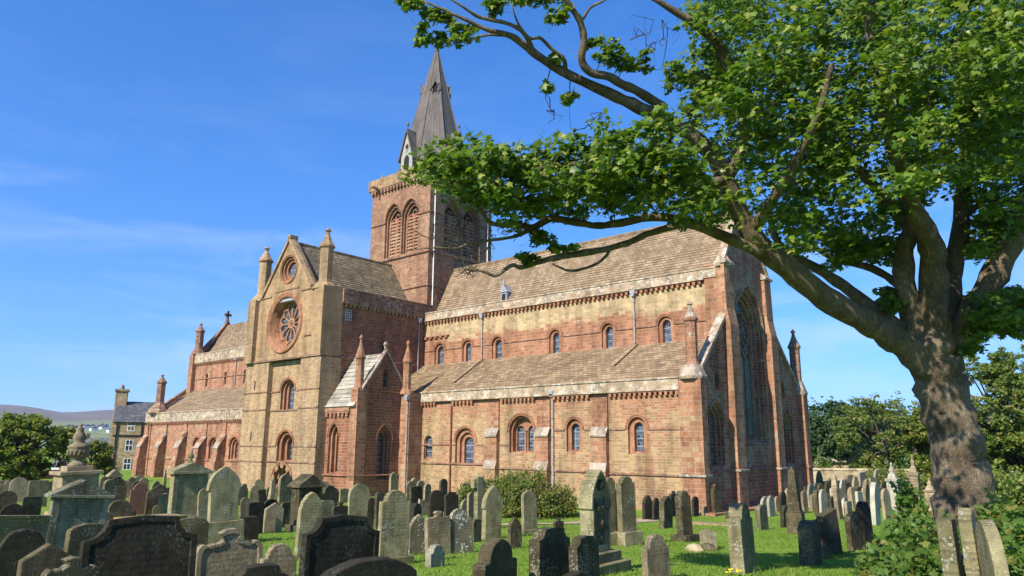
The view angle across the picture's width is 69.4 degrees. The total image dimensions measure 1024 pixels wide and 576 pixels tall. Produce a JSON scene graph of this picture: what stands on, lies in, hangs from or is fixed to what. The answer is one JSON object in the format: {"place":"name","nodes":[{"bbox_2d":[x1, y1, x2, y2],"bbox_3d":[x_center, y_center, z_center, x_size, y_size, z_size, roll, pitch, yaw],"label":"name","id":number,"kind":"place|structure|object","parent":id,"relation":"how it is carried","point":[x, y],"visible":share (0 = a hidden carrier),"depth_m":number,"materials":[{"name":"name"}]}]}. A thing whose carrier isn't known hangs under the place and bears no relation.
{"place":"outdoors","nodes":[
{"label":"outdoors","id":0,"kind":"place"},
{"bbox_2d":[0,404,113,447],"bbox_3d":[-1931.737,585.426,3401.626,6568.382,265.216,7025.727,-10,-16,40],"label":"hills","id":1,"kind":"structure","parent":0,"point":[97,417],"depth_m":2165.75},
{"bbox_2d":[0,449,1013,575],"bbox_3d":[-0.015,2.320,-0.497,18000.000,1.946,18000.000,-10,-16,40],"label":"ground","id":2,"kind":"structure","parent":0,"point":[126,474],"depth_m":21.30,"materials":[{"name":"green plant"}]},
{"bbox_2d":[9,477,27,501],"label":"gravestone","id":3,"kind":"object","parent":2,"relation":"on","point":[18,486],"visible":0.77,"depth_m":42.77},
{"bbox_2d":[0,528,44,575],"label":"gravestone","id":4,"kind":"object","parent":2,"relation":"on","point":[16,546],"visible":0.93,"depth_m":9.15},
{"bbox_2d":[0,515,50,543],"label":"gravestone","id":5,"kind":"object","parent":2,"relation":"on","point":[37,523],"visible":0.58,"depth_m":13.50,"materials":[{"name":"grey stone"}]},
{"bbox_2d":[21,496,42,514],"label":"gravestone","id":6,"kind":"object","parent":2,"relation":"on","point":[31,505],"visible":0.65,"depth_m":32.72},
{"bbox_2d":[0,411,75,480],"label":"broadleaf tree","id":7,"kind":"object","parent":2,"relation":"on","point":[28,460],"visible":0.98,"depth_m":56.29,"materials":[{"name":"green plant"}]},
{"bbox_2d":[27,480,48,506],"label":"gravestone","id":8,"kind":"object","parent":2,"relation":"on","point":[38,487],"visible":0.67,"depth_m":39.64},
{"bbox_2d":[16,543,71,575],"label":"gravestone","id":9,"kind":"object","parent":2,"relation":"on","point":[38,561],"visible":0.76,"depth_m":7.59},
{"bbox_2d":[40,556,99,575],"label":"gravestone","id":10,"kind":"object","parent":2,"relation":"on","point":[71,566],"visible":1,"depth_m":6.49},
{"bbox_2d":[44,424,103,514],"bbox_3d":[-18.051,7.767,30.654,1.665,4.226,1.665,-11,-15,44],"label":"urn monument","id":11,"kind":"object","parent":2,"relation":"on","point":[77,467],"visible":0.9,"depth_m":30.48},
{"bbox_2d":[44,479,114,549],"bbox_3d":[-9.598,5.181,16.263,0.544,1.887,1.286,-11,-20,44],"label":"pediment tomb","id":12,"kind":"object","parent":2,"relation":"on","point":[78,502],"visible":0.61,"depth_m":16.15,"materials":[{"name":"stone"}]},
{"bbox_2d":[63,523,103,556],"bbox_3d":[-5.968,3.945,10.332,0.143,1.268,0.587,-12,-19,38],"label":"gravestone","id":13,"kind":"object","parent":2,"relation":"on","point":[76,535],"visible":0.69,"depth_m":10.28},
{"bbox_2d":[67,438,119,475],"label":"broadleaf tree","id":14,"kind":"object","parent":2,"relation":"on","point":[102,459],"visible":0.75,"depth_m":65.28,"materials":[{"name":"green plant"}]},
{"bbox_2d":[106,500,135,520],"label":"gravestone","id":15,"kind":"object","parent":2,"relation":"on","point":[119,508],"visible":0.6,"depth_m":22.56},
{"bbox_2d":[109,385,164,469],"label":"stone house","id":16,"kind":"structure","parent":2,"relation":"on","point":[128,423],"depth_m":97.77,"materials":[{"name":"beige stone"}]},
{"bbox_2d":[79,515,197,575],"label":"gravestone","id":17,"kind":"object","parent":2,"relation":"on","point":[147,545],"visible":1,"depth_m":7.72,"materials":[{"name":"stone"}]},
{"bbox_2d":[129,483,148,514],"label":"gravestone","id":18,"kind":"object","parent":2,"relation":"on","point":[137,497],"visible":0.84,"depth_m":35.51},
{"bbox_2d":[144,484,168,514],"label":"gravestone","id":19,"kind":"object","parent":2,"relation":"on","point":[154,494],"visible":0.41,"depth_m":33.93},
{"bbox_2d":[166,452,212,516],"bbox_3d":[-13.292,8.283,30.357,1.594,3.046,0.800,12,-17,-43],"label":"pediment tomb","id":20,"kind":"object","parent":2,"relation":"on","point":[189,480],"visible":0.76,"depth_m":30.09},
{"bbox_2d":[180,517,208,545],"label":"gravestone","id":21,"kind":"object","parent":2,"relation":"on","point":[199,526],"visible":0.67,"depth_m":14.55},
{"bbox_2d":[197,488,207,519],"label":"gravestone","id":22,"kind":"object","parent":2,"relation":"on","point":[202,504],"visible":0.39,"depth_m":30.33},
{"bbox_2d":[206,466,243,544],"bbox_3d":[-8.311,6.331,21.282,1.093,2.343,0.483,9,-16,-43],"label":"gravestone","id":23,"kind":"object","parent":2,"relation":"on","point":[223,487],"visible":0.81,"depth_m":21.21,"materials":[{"name":"stone"}]},
{"bbox_2d":[195,528,262,575],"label":"gravestone","id":24,"kind":"object","parent":2,"relation":"on","point":[230,553],"visible":0.98,"depth_m":9.89,"materials":[{"name":"stone"}]},
{"bbox_2d":[239,516,259,540],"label":"gravestone","id":25,"kind":"object","parent":2,"relation":"on","point":[251,527],"visible":0.57,"depth_m":22.22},
{"bbox_2d":[246,502,263,533],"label":"gravestone","id":26,"kind":"object","parent":2,"relation":"on","point":[254,508],"visible":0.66,"depth_m":24.70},
{"bbox_2d":[234,563,288,575],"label":"gravestone","id":27,"kind":"object","parent":2,"relation":"on","point":[265,569],"visible":1,"depth_m":6.34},
{"bbox_2d":[263,503,283,532],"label":"gravestone","id":28,"kind":"object","parent":2,"relation":"on","point":[273,516],"visible":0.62,"depth_m":25.40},
{"bbox_2d":[260,543,296,575],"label":"gravestone","id":29,"kind":"object","parent":2,"relation":"on","point":[282,556],"visible":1,"depth_m":9.73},
{"bbox_2d":[277,474,292,504],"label":"gravestone","id":30,"kind":"object","parent":2,"relation":"on","point":[284,490],"visible":0.73,"depth_m":40.60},
{"bbox_2d":[284,474,325,531],"bbox_3d":[-7.409,7.793,26.565,0.880,2.163,1.084,-11,-17,44],"label":"pediment tomb","id":31,"kind":"object","parent":2,"relation":"on","point":[302,485],"visible":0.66,"depth_m":26.34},
{"bbox_2d":[294,492,322,558],"bbox_3d":[-4.696,5.576,17.106,0.542,1.666,0.174,11,-14,-37],"label":"gravestone","id":32,"kind":"object","parent":2,"relation":"on","point":[310,510],"visible":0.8,"depth_m":17.05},
{"bbox_2d":[298,514,379,575],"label":"gravestone","id":33,"kind":"object","parent":2,"relation":"on","point":[328,542],"visible":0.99,"depth_m":8.89,"materials":[{"name":"stone"}]},
{"bbox_2d":[347,483,369,516],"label":"gravestone","id":34,"kind":"object","parent":2,"relation":"on","point":[358,495],"visible":0.73,"depth_m":31.71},
{"bbox_2d":[320,556,416,575],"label":"gravestone","id":35,"kind":"object","parent":2,"relation":"on","point":[376,566],"visible":1,"depth_m":6.42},
{"bbox_2d":[378,490,413,563],"bbox_3d":[-2.467,5.073,15.402,0.839,1.683,0.363,11,-16,-37],"label":"gravestone","id":36,"kind":"object","parent":2,"relation":"on","point":[394,517],"visible":0.74,"depth_m":15.35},
{"bbox_2d":[408,514,424,554],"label":"gravestone","id":37,"kind":"object","parent":2,"relation":"on","point":[416,537],"visible":0.52,"depth_m":17.68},
{"bbox_2d":[425,544,444,567],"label":"gravestone","id":38,"kind":"object","parent":2,"relation":"on","point":[434,555],"visible":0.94,"depth_m":14.66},
{"bbox_2d":[428,490,443,517],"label":"gravestone","id":39,"kind":"object","parent":2,"relation":"on","point":[436,499],"visible":0.75,"depth_m":33.54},
{"bbox_2d":[424,511,450,554],"bbox_3d":[-1.781,5.964,17.734,0.664,1.204,0.148,8,-16,-38],"label":"gravestone","id":40,"kind":"object","parent":2,"relation":"on","point":[437,528],"visible":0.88,"depth_m":17.70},
{"bbox_2d":[444,492,457,515],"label":"gravestone","id":41,"kind":"object","parent":2,"relation":"on","point":[450,502],"visible":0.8,"depth_m":32.85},
{"bbox_2d":[449,509,473,553],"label":"gravestone","id":42,"kind":"object","parent":2,"relation":"on","point":[461,529],"visible":0.8,"depth_m":18.13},
{"bbox_2d":[131,49,814,516],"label":"cathedral","id":43,"kind":"structure","parent":2,"relation":"on","point":[655,365],"depth_m":50.73,"materials":[{"name":"stone"}]},
{"bbox_2d":[270,462,291,491],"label":"doorway","id":44,"kind":"structure","parent":43,"relation":"in","point":[281,468],"depth_m":53.61,"materials":[{"name":"red stone"}]},
{"bbox_2d":[275,429,293,460],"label":"window","id":45,"kind":"structure","parent":43,"relation":"in","point":[284,442],"depth_m":53.96,"materials":[{"name":"red stone"}]},
{"bbox_2d":[266,292,302,353],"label":"rose window","id":46,"kind":"structure","parent":43,"relation":"in","point":[284,320],"depth_m":56.12,"materials":[{"name":"red stone"}]},
{"bbox_2d":[279,377,295,409],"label":"window","id":47,"kind":"structure","parent":43,"relation":"in","point":[287,389],"depth_m":54.74,"materials":[{"name":"red stone"}]},
{"bbox_2d":[280,255,297,283],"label":"window","id":48,"kind":"structure","parent":43,"relation":"in","point":[288,270],"depth_m":56.63,"materials":[{"name":"red stone"}]},
{"bbox_2d":[327,421,339,473],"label":"window","id":49,"kind":"structure","parent":43,"relation":"in","point":[333,432],"depth_m":50.68,"materials":[{"name":"red stone"}]},
{"bbox_2d":[375,424,392,479],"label":"window","id":50,"kind":"structure","parent":43,"relation":"in","point":[384,436],"depth_m":50.86,"materials":[{"name":"glass"}]},
{"bbox_2d":[384,203,401,258],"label":"belfry window","id":51,"kind":"structure","parent":43,"relation":"in","point":[393,215],"depth_m":65.34,"materials":[{"name":"stone"}]},
{"bbox_2d":[401,198,418,253],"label":"belfry window","id":52,"kind":"structure","parent":43,"relation":"in","point":[409,240],"depth_m":63.91,"materials":[{"name":"stone"}]},
{"bbox_2d":[433,341,445,364],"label":"window","id":53,"kind":"structure","parent":43,"relation":"in","point":[439,348],"depth_m":58.30,"materials":[{"name":"red stone"}]},
{"bbox_2d":[443,201,462,256],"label":"belfry window","id":54,"kind":"structure","parent":43,"relation":"in","point":[450,220],"depth_m":64.39,"materials":[{"name":"stone"}]},
{"bbox_2d":[453,426,476,465],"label":"window","id":55,"kind":"structure","parent":43,"relation":"in","point":[465,438],"depth_m":49.60,"materials":[{"name":"red stone"}]},
{"bbox_2d":[460,338,473,361],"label":"window","id":56,"kind":"structure","parent":43,"relation":"in","point":[467,344],"depth_m":56.34,"materials":[{"name":"red stone"}]},
{"bbox_2d":[463,207,480,260],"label":"belfry window","id":57,"kind":"structure","parent":43,"relation":"in","point":[471,232],"depth_m":66.10,"materials":[{"name":"stone"}]},
{"bbox_2d":[490,334,504,358],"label":"window","id":58,"kind":"structure","parent":43,"relation":"in","point":[497,341],"depth_m":54.39,"materials":[{"name":"red stone"}]},
{"bbox_2d":[507,412,535,452],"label":"window","id":59,"kind":"structure","parent":43,"relation":"in","point":[518,419],"depth_m":46.73,"materials":[{"name":"red stone"}]},
{"bbox_2d":[547,327,562,353],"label":"window","id":60,"kind":"structure","parent":43,"relation":"in","point":[554,335],"depth_m":50.98,"materials":[{"name":"orange stone"}]},
{"bbox_2d":[564,416,583,451],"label":"window","id":61,"kind":"structure","parent":43,"relation":"in","point":[574,426],"depth_m":43.86,"materials":[{"name":"red stone"}]},
{"bbox_2d":[599,320,616,348],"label":"window","id":62,"kind":"structure","parent":43,"relation":"in","point":[608,328],"depth_m":48.19,"materials":[{"name":"orange stone"}]},
{"bbox_2d":[625,414,648,453],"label":"window","id":63,"kind":"structure","parent":43,"relation":"in","point":[637,425],"depth_m":41.09,"materials":[{"name":"orange stone"}]},
{"bbox_2d":[655,313,674,342],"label":"window","id":64,"kind":"structure","parent":43,"relation":"in","point":[665,322],"depth_m":45.52,"materials":[{"name":"orange stone"}]},
{"bbox_2d":[708,399,725,466],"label":"window","id":65,"kind":"structure","parent":43,"relation":"in","point":[716,418],"depth_m":40.44,"materials":[{"name":"glass"}]},
{"bbox_2d":[735,285,768,444],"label":"window","id":66,"kind":"structure","parent":43,"relation":"in","point":[747,309],"depth_m":45.68,"materials":[{"name":"glass"}]},
{"bbox_2d":[783,407,794,463],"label":"window","id":67,"kind":"structure","parent":43,"relation":"in","point":[788,424],"depth_m":48.04,"materials":[{"name":"glass"}]},
{"bbox_2d":[471,476,486,520],"bbox_3d":[-1.233,8.068,27.457,0.760,2.083,0.560,11,-16,-42],"label":"celtic cross","id":68,"kind":"object","parent":2,"relation":"on","point":[478,484],"visible":0.66,"depth_m":27.41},
{"bbox_2d":[481,485,502,538],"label":"gravestone","id":69,"kind":"object","parent":2,"relation":"on","point":[492,504],"visible":0.84,"depth_m":23.03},
{"bbox_2d":[472,537,516,575],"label":"gravestone","id":70,"kind":"object","parent":2,"relation":"on","point":[495,558],"visible":1,"depth_m":9.58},
{"bbox_2d":[508,517,521,548],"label":"gravestone","id":71,"kind":"object","parent":2,"relation":"on","point":[514,533],"visible":0.79,"depth_m":19.59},
{"bbox_2d":[452,464,578,518],"bbox_3d":[0.079,9.924,36.270,6.409,2.661,3.982,-4,-13,18],"label":"fuchsia bush","id":72,"kind":"object","parent":2,"relation":"on","point":[554,502],"visible":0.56,"depth_m":35.46,"materials":[{"name":"green plant"}]},
{"bbox_2d":[521,490,537,534],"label":"gravestone","id":73,"kind":"object","parent":2,"relation":"on","point":[528,510],"visible":0.68,"depth_m":24.98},
{"bbox_2d":[529,527,569,575],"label":"gravestone","id":74,"kind":"object","parent":2,"relation":"on","point":[548,552],"visible":0.98,"depth_m":10.40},
{"bbox_2d":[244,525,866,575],"bbox_3d":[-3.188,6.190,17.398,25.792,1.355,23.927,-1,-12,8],"label":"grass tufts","id":75,"kind":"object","parent":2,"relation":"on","point":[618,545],"visible":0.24,"depth_m":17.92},
{"bbox_2d":[568,535,599,575],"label":"gravestone","id":76,"kind":"object","parent":2,"relation":"on","point":[583,550],"visible":1,"depth_m":10.18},
{"bbox_2d":[578,470,630,575],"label":"gravestone","id":77,"kind":"object","parent":2,"relation":"on","point":[594,504],"visible":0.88,"depth_m":13.76,"materials":[{"name":"stone"}]},
{"bbox_2d":[605,477,617,545],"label":"gravestone","id":78,"kind":"object","parent":2,"relation":"on","point":[613,532],"visible":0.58,"depth_m":21.06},
{"bbox_2d":[616,476,642,545],"bbox_3d":[3.281,6.472,21.186,0.731,2.094,0.481,9,-16,-37],"label":"gravestone","id":79,"kind":"object","parent":2,"relation":"on","point":[628,531],"visible":0.87,"depth_m":21.07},
{"bbox_2d":[641,534,670,575],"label":"gravestone","id":80,"kind":"object","parent":2,"relation":"on","point":[655,556],"visible":1,"depth_m":12.65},
{"bbox_2d":[659,495,672,528],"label":"gravestone","id":81,"kind":"object","parent":2,"relation":"on","point":[665,512],"visible":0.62,"depth_m":29.03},
{"bbox_2d":[670,491,699,541],"bbox_3d":[5.363,7.210,23.090,0.694,1.713,0.626,8,-16,-36],"label":"gravestone","id":82,"kind":"object","parent":2,"relation":"on","point":[684,526],"visible":0.85,"depth_m":22.97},
{"bbox_2d":[699,528,716,547],"bbox_3d":[5.324,6.820,20.089,0.444,0.102,1.042,11,13,10],"label":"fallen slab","id":83,"kind":"object","parent":2,"relation":"on","point":[706,535],"depth_m":20.11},
{"bbox_2d":[394,0,1023,534],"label":"sycamore tree","id":84,"kind":"object","parent":2,"relation":"on","point":[938,330],"visible":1,"depth_m":12.18,"materials":[{"name":"green plant"}]},
{"bbox_2d":[710,484,721,512],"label":"gravestone","id":85,"kind":"object","parent":2,"relation":"on","point":[716,501],"visible":0.83,"depth_m":37.40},
{"bbox_2d":[727,503,756,575],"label":"gravestone","id":86,"kind":"object","parent":2,"relation":"on","point":[741,539],"visible":1,"depth_m":13.72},
{"bbox_2d":[755,504,768,530],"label":"gravestone","id":87,"kind":"object","parent":2,"relation":"on","point":[761,515],"visible":0.74,"depth_m":28.62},
{"bbox_2d":[786,466,804,534],"bbox_3d":[10.237,7.790,26.841,0.548,2.575,0.548,-7,-11,32],"label":"obelisk","id":88,"kind":"object","parent":2,"relation":"on","point":[795,514],"visible":0.83,"depth_m":26.67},
{"bbox_2d":[797,520,821,565],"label":"gravestone","id":89,"kind":"object","parent":2,"relation":"on","point":[809,542],"visible":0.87,"depth_m":15.72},
{"bbox_2d":[815,517,831,558],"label":"gravestone","id":90,"kind":"object","parent":2,"relation":"on","point":[826,551],"visible":0.58,"depth_m":17.42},
{"bbox_2d":[816,508,842,554],"bbox_3d":[8.048,6.303,18.723,0.750,1.287,0.202,-5,-4,-43],"label":"gravestone","id":91,"kind":"object","parent":2,"relation":"on","point":[829,516],"visible":0.5,"depth_m":18.69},
{"bbox_2d":[808,399,869,467],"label":"evergreen tree","id":92,"kind":"object","parent":2,"relation":"on","point":[820,426],"visible":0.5,"depth_m":75.50,"materials":[{"name":"green plant"}]},
{"bbox_2d":[811,438,868,467],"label":"stone hut","id":93,"kind":"object","parent":2,"relation":"on","point":[844,463],"visible":0.14,"depth_m":74.08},
{"bbox_2d":[844,511,864,550],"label":"gravestone","id":94,"kind":"object","parent":2,"relation":"on","point":[853,529],"visible":0.76,"depth_m":20.29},
{"bbox_2d":[855,501,873,549],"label":"gravestone","id":95,"kind":"object","parent":2,"relation":"on","point":[863,508],"visible":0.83,"depth_m":20.72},
{"bbox_2d":[842,406,902,468],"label":"evergreen tree","id":96,"kind":"object","parent":2,"relation":"on","point":[870,436],"visible":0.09,"depth_m":79.07,"materials":[{"name":"green plant"}]},
{"bbox_2d":[828,393,919,468],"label":"turning tree","id":97,"kind":"object","parent":2,"relation":"on","point":[860,417],"visible":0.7,"depth_m":69.03,"materials":[{"name":"green plant"}]},
{"bbox_2d":[870,482,880,525],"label":"gravestone","id":98,"kind":"object","parent":2,"relation":"on","point":[875,505],"visible":0.79,"depth_m":32.00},
{"bbox_2d":[865,456,906,486],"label":"shrub","id":99,"kind":"object","parent":2,"relation":"on","point":[884,470],"visible":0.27,"depth_m":57.40,"materials":[{"name":"green plant"}]},
{"bbox_2d":[881,488,892,519],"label":"gravestone","id":100,"kind":"object","parent":2,"relation":"on","point":[886,502],"visible":0.77,"depth_m":35.39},
{"bbox_2d":[884,462,902,511],"bbox_3d":[20.246,10.688,39.253,0.708,2.814,0.708,-10,-16,40],"label":"pedestal monument","id":101,"kind":"object","parent":2,"relation":"on","point":[892,476],"visible":0.46,"depth_m":39.15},
{"bbox_2d":[890,391,928,476],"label":"turning tree","id":102,"kind":"object","parent":2,"relation":"on","point":[914,449],"visible":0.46,"depth_m":64.39,"materials":[{"name":"green plant"}]},
{"bbox_2d":[808,393,1015,468],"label":"wood","id":103,"kind":"object","parent":2,"relation":"on","point":[815,411],"visible":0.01,"depth_m":91.08,"materials":[{"name":"green plant"}]},
{"bbox_2d":[889,477,935,534],"bbox_3d":[7.408,4.517,13.809,0.932,1.914,0.998,-10,-16,40],"label":"sapling","id":104,"kind":"object","parent":2,"relation":"on","point":[909,497],"visible":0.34,"depth_m":13.81,"materials":[{"name":"green plant"}]},
{"bbox_2d":[907,454,922,509],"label":"pedestal monument","id":105,"kind":"object","parent":2,"relation":"on","point":[913,474],"visible":0.56,"depth_m":40.32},
{"bbox_2d":[813,468,1020,481],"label":"boundary wall","id":106,"kind":"structure","parent":2,"relation":"on","point":[839,473],"depth_m":65.24,"materials":[{"name":"stone"}]},
{"bbox_2d":[847,487,1023,575],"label":"sycamore undergrowth","id":107,"kind":"object","parent":2,"relation":"on","point":[914,550],"visible":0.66,"depth_m":11.86,"materials":[{"name":"green plant"}]},
{"bbox_2d":[896,407,984,476],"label":"broadleaf tree","id":108,"kind":"object","parent":2,"relation":"on","point":[917,428],"visible":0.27,"depth_m":63.20,"materials":[{"name":"green plant"}]},
{"bbox_2d":[935,518,963,575],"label":"gravestone","id":109,"kind":"object","parent":2,"relation":"on","point":[949,548],"visible":1,"depth_m":9.74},
{"bbox_2d":[958,508,980,575],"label":"gravestone","id":110,"kind":"object","parent":2,"relation":"on","point":[966,521],"visible":0.97,"depth_m":9.58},
{"bbox_2d":[975,519,1009,575],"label":"gravestone","id":111,"kind":"object","parent":2,"relation":"on","point":[991,555],"visible":0.95,"depth_m":8.90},
{"bbox_2d":[963,344,1023,491],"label":"turning tree","id":112,"kind":"object","parent":2,"relation":"on","point":[1000,376],"visible":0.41,"depth_m":49.41,"materials":[{"name":"green plant"}]},
{"bbox_2d":[982,422,1023,486],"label":"broadleaf tree","id":113,"kind":"object","parent":2,"relation":"on","point":[1015,443],"visible":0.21,"depth_m":48.55,"materials":[{"name":"green plant"}]},
{"bbox_2d":[991,459,1023,511],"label":"shrub","id":114,"kind":"object","parent":2,"relation":"on","point":[1001,475],"visible":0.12,"depth_m":39.32,"materials":[{"name":"green plant"}]},
{"bbox_2d":[996,469,1023,518],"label":"shrub","id":115,"kind":"object","parent":2,"relation":"on","point":[1015,494],"visible":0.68,"depth_m":35.60,"materials":[{"name":"green plant"}]},
{"bbox_2d":[0,0,1023,419],"label":"sky","id":116,"kind":"structure","parent":0,"point":[152,152],"materials":[{"name":"blue"}]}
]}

